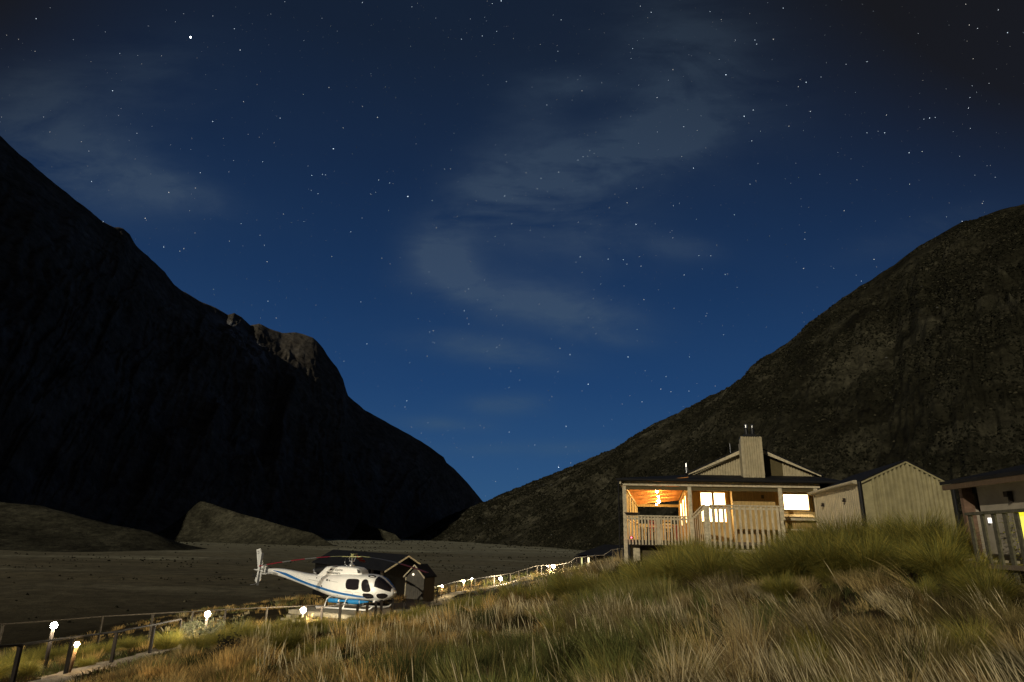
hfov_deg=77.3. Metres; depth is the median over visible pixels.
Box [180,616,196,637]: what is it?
shrub
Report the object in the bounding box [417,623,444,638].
tussock
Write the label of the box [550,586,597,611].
tussock
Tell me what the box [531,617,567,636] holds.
tussock
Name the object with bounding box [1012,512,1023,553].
window
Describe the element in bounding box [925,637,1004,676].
tussock
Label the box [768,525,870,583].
tussock
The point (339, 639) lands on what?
tussock
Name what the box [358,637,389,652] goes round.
tussock
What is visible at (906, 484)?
garden shed
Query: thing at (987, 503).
cabin
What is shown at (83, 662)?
tussock
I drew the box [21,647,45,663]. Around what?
tussock
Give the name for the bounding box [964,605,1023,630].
tussock
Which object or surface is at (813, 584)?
tussock
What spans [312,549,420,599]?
shed
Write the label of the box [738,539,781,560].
tussock
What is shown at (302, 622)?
tussock
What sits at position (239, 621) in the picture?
shrub
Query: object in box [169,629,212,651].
tussock
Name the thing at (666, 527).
chair
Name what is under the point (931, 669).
tussock
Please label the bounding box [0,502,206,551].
hillside
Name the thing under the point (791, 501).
window
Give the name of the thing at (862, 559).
tussock
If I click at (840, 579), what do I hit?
tussock
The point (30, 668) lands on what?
tussock
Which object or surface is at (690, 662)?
tussock
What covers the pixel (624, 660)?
tussock
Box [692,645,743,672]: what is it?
tussock
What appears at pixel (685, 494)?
window
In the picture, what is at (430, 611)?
tussock
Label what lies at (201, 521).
hillside
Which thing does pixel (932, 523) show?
tussock
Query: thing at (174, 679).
tussock
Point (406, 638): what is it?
tussock
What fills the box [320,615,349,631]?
tussock
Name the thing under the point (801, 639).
tussock
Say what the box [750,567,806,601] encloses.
tussock
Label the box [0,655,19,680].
tussock
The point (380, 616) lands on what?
tussock
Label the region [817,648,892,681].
tussock
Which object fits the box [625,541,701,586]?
tussock
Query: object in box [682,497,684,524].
window
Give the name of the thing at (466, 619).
tussock
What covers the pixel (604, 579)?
tussock
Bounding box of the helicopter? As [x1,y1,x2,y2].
[251,548,428,610]
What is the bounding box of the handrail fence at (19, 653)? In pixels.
[0,619,181,681]
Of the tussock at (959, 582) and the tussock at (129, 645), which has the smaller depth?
the tussock at (959, 582)
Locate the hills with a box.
[418,204,1023,549]
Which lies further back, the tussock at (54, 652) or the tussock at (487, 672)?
the tussock at (54, 652)
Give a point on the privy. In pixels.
(419, 584)
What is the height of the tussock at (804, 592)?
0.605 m
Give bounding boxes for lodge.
[616,424,840,563]
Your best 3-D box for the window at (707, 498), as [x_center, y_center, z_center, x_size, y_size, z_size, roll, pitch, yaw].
[9.926,8.189,31.536,1.316,1.522,0.059,0,-17,5]
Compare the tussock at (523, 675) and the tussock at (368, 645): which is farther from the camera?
the tussock at (368, 645)
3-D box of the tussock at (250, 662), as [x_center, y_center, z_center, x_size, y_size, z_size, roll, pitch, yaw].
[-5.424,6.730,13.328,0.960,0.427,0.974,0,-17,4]
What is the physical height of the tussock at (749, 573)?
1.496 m
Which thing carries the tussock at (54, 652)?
on the ground at (54, 595)
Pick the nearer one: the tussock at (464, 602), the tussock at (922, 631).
the tussock at (922, 631)
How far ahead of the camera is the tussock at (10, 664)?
18.99 m
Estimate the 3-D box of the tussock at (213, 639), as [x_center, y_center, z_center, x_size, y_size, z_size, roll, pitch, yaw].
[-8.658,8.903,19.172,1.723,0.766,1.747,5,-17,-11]
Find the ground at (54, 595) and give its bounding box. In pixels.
[0,514,1023,681]
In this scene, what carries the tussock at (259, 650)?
on the ground at (54, 595)
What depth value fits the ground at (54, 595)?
98.79 m
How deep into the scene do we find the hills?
387.26 m
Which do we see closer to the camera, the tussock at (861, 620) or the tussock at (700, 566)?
the tussock at (861, 620)
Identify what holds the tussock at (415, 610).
on the ground at (54, 595)
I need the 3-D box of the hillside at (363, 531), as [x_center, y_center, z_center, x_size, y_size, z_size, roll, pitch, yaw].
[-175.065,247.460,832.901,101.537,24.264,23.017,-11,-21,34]
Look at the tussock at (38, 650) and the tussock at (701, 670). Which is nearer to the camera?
the tussock at (701, 670)
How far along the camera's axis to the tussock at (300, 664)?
12.65 m
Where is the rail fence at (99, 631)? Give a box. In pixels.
[0,604,323,660]
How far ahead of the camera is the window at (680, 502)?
39.85 m
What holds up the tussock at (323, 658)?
on the ground at (54, 595)
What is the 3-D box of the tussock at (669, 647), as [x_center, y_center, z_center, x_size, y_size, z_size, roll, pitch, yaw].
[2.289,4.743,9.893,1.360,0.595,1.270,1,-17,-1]
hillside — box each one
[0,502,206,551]
[155,501,334,545]
[347,521,400,540]
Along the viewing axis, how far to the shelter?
81.85 m
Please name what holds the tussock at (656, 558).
on the ground at (54, 595)
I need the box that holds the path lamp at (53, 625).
[42,622,57,671]
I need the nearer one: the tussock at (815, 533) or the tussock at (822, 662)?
the tussock at (822, 662)
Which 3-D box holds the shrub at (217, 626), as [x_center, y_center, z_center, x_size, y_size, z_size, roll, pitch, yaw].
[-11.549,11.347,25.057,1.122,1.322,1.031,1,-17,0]
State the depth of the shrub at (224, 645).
16.35 m
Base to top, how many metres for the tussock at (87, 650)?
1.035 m
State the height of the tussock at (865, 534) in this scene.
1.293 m
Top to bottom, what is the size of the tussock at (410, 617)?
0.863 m
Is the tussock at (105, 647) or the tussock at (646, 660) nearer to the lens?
the tussock at (646, 660)
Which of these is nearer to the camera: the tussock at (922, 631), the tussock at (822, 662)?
the tussock at (822, 662)
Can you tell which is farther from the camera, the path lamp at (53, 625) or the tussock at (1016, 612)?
the path lamp at (53, 625)
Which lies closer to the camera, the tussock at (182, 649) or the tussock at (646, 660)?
the tussock at (646, 660)
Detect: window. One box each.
[680,502,682,526]
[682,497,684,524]
[684,494,686,523]
[699,491,727,523]
[782,493,810,511]
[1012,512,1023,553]
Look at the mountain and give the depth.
817.89 m
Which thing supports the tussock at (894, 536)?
on the ground at (54, 595)
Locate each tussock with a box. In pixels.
[0,647,28,663]
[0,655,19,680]
[1,653,36,677]
[2,656,45,678]
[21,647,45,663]
[22,643,52,656]
[39,642,76,658]
[49,640,103,663]
[73,653,103,666]
[91,639,119,655]
[101,634,133,648]
[102,659,146,680]
[116,633,146,650]
[129,648,164,666]
[135,625,187,649]
[155,643,198,663]
[155,672,184,681]
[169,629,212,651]
[172,643,198,657]
[196,626,242,648]
[199,662,228,678]
[200,662,257,681]
[209,617,258,637]
[234,624,269,640]
[234,629,260,648]
[234,654,268,672]
[241,618,280,633]
[247,641,273,657]
[251,622,291,636]
[257,623,312,654]
[260,616,296,630]
[275,612,314,630]
[277,647,347,681]
[281,656,315,672]
[288,635,337,660]
[293,648,344,667]
[295,623,320,636]
[306,614,330,631]
[316,632,353,649]
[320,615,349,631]
[329,624,357,634]
[344,612,372,630]
[350,632,392,654]
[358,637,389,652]
[369,611,394,625]
[375,625,429,654]
[391,608,408,618]
[397,610,423,621]
[405,603,428,615]
[411,638,457,664]
[415,604,445,618]
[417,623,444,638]
[438,594,474,613]
[450,609,482,623]
[460,627,490,647]
[464,593,500,609]
[471,657,550,681]
[476,661,506,679]
[488,581,528,602]
[509,579,556,603]
[514,602,549,620]
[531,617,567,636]
[533,569,590,599]
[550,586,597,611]
[564,562,614,596]
[575,560,642,596]
[576,651,644,681]
[584,552,671,591]
[607,557,651,576]
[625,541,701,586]
[628,649,665,673]
[634,547,683,574]
[635,635,698,668]
[639,528,706,561]
[653,536,743,586]
[654,652,733,681]
[655,646,720,680]
[659,633,713,661]
[661,533,718,558]
[661,589,687,606]
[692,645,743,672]
[694,539,750,563]
[700,544,766,584]
[714,534,798,582]
[728,526,830,582]
[730,545,762,563]
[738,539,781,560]
[738,575,772,590]
[743,522,815,554]
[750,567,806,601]
[757,515,839,557]
[758,638,844,681]
[765,617,851,664]
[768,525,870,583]
[773,575,813,601]
[780,503,888,547]
[788,519,907,579]
[790,573,823,593]
[797,668,851,681]
[800,561,847,587]
[803,621,888,666]
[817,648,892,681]
[822,520,886,550]
[823,567,865,590]
[834,510,902,541]
[836,613,879,629]
[841,509,944,552]
[841,531,939,580]
[845,653,934,681]
[853,565,886,582]
[861,528,984,583]
[867,503,965,544]
[873,611,935,645]
[890,510,994,557]
[898,574,947,603]
[899,652,961,681]
[915,609,1019,665]
[915,661,966,681]
[918,621,972,655]
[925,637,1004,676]
[927,555,1023,610]
[929,546,1010,578]
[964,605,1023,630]
[973,567,1013,583]
[982,624,1023,662]
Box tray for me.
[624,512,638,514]
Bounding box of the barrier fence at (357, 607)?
[316,599,393,620]
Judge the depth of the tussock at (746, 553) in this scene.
20.34 m
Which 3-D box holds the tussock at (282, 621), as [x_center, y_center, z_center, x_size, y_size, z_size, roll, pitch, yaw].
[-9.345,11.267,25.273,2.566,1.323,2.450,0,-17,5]
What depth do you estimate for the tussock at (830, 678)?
6.34 m
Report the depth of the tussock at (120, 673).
14.77 m
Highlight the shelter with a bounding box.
[574,544,628,565]
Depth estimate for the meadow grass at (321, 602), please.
46.09 m
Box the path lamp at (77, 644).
[68,641,79,672]
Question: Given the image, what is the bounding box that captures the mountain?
[0,136,482,538]
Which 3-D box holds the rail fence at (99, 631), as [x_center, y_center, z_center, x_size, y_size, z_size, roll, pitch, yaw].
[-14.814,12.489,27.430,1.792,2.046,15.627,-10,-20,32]
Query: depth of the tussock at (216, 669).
13.45 m
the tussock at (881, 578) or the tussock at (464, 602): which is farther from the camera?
the tussock at (464, 602)
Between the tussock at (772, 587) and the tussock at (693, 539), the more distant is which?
the tussock at (693, 539)
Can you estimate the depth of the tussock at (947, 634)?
8.93 m
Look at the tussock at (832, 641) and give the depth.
8.64 m
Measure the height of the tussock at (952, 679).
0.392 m
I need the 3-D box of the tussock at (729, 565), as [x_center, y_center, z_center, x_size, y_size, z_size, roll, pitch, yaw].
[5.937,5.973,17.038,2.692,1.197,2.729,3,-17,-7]
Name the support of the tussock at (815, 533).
on the ground at (54, 595)
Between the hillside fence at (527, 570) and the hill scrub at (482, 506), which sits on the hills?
the hill scrub at (482, 506)
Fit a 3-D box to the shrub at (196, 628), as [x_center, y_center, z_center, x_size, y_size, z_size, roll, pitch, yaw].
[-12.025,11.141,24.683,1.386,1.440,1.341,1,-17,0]
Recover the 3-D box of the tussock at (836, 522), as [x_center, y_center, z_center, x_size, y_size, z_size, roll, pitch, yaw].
[9.319,5.463,18.691,4.160,2.070,3.922,9,-19,-24]
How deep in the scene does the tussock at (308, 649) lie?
14.36 m
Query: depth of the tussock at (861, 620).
10.19 m
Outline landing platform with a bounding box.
[281,604,411,621]
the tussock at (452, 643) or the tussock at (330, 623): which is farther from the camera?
the tussock at (330, 623)
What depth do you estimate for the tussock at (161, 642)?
24.56 m
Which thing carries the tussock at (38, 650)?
on the ground at (54, 595)
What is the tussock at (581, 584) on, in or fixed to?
on the ground at (54, 595)
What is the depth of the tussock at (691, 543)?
23.30 m
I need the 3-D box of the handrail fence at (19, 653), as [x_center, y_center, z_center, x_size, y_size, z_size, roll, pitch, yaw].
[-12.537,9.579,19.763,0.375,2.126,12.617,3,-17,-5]
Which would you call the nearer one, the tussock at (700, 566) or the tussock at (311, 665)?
the tussock at (311, 665)
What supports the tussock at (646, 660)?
on the ground at (54, 595)
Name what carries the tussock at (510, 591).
on the ground at (54, 595)
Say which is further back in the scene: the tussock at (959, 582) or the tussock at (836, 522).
the tussock at (836, 522)
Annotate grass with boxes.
[0,535,1023,681]
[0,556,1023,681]
[1,556,628,653]
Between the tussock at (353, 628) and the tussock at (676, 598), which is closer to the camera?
the tussock at (676, 598)
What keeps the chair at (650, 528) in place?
on the lodge
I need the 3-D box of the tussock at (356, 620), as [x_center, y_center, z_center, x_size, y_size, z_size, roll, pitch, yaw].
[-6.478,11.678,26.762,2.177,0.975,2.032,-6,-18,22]
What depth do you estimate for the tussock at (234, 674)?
11.64 m
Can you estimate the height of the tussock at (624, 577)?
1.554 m
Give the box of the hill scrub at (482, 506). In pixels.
[404,205,1023,550]
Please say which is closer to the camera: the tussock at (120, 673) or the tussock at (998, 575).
the tussock at (998, 575)
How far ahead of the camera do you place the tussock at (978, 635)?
8.49 m
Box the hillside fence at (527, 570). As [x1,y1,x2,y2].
[434,548,623,595]
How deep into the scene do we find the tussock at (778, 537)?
20.90 m
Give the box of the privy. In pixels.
[403,564,436,601]
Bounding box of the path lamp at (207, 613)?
[203,611,209,634]
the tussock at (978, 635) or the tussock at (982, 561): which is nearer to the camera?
the tussock at (978, 635)
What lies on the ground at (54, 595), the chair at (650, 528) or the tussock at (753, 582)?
the tussock at (753, 582)
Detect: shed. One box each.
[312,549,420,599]
[807,460,961,533]
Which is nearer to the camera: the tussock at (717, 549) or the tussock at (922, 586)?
the tussock at (922, 586)
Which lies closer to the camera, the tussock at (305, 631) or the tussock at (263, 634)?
the tussock at (263, 634)
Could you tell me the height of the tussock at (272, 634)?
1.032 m
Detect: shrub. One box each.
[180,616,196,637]
[181,614,214,638]
[206,616,225,634]
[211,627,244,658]
[230,612,250,627]
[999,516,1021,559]
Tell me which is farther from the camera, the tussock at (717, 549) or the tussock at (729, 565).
the tussock at (717, 549)
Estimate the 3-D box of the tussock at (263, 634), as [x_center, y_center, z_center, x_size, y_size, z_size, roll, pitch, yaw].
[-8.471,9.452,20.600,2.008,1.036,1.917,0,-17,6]
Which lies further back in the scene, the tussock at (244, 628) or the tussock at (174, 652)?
the tussock at (244, 628)
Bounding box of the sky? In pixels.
[31,0,1016,481]
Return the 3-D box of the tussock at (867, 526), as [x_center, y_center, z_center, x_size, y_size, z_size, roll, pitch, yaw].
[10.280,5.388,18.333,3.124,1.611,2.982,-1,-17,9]
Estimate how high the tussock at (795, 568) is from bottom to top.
1.496 m
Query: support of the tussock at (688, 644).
on the ground at (54, 595)
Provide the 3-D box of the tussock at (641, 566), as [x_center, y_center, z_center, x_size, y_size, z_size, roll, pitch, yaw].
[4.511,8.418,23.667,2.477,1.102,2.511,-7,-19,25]
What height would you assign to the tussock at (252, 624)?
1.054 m
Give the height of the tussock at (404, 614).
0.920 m
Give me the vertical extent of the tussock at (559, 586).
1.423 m
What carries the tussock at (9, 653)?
on the ground at (54, 595)
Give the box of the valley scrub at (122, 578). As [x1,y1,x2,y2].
[3,539,586,622]
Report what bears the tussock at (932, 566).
on the ground at (54, 595)
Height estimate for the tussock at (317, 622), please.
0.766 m
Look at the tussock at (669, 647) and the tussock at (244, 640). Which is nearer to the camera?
the tussock at (669, 647)
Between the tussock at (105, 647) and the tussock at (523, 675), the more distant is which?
the tussock at (105, 647)
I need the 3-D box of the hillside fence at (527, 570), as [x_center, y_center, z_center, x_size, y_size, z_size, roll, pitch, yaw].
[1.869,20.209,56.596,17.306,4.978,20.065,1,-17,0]
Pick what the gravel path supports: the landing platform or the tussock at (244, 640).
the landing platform
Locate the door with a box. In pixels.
[971,487,980,511]
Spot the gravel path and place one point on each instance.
(58, 676)
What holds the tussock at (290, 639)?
on the ground at (54, 595)
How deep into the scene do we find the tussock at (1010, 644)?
8.31 m
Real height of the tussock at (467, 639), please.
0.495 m
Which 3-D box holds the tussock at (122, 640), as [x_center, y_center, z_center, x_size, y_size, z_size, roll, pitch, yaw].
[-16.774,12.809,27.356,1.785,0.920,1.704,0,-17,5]
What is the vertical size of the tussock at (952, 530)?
1.682 m
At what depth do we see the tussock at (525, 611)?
17.20 m
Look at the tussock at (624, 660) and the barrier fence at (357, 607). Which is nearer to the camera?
the tussock at (624, 660)
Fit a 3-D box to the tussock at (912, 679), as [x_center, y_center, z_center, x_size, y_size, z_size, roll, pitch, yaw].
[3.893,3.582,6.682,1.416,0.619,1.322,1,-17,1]
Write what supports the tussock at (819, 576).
on the ground at (54, 595)
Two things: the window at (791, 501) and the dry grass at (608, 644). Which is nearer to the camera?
the dry grass at (608, 644)
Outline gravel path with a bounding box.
[29,556,628,681]
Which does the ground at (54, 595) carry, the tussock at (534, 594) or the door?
the tussock at (534, 594)
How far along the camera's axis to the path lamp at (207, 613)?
25.74 m
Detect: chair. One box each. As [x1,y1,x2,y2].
[649,520,656,539]
[663,520,670,539]
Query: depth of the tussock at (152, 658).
16.41 m
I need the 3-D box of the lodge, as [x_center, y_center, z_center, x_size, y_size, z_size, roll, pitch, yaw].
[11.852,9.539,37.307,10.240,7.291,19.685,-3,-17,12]
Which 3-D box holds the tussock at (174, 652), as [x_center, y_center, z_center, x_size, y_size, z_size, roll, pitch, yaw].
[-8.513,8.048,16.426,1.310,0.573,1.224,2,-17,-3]
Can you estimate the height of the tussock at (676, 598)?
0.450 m
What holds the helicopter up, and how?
on the landing platform
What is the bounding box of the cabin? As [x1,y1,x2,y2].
[939,464,1023,583]
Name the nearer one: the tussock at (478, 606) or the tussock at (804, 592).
the tussock at (804, 592)
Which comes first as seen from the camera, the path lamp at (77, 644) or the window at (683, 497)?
the path lamp at (77, 644)

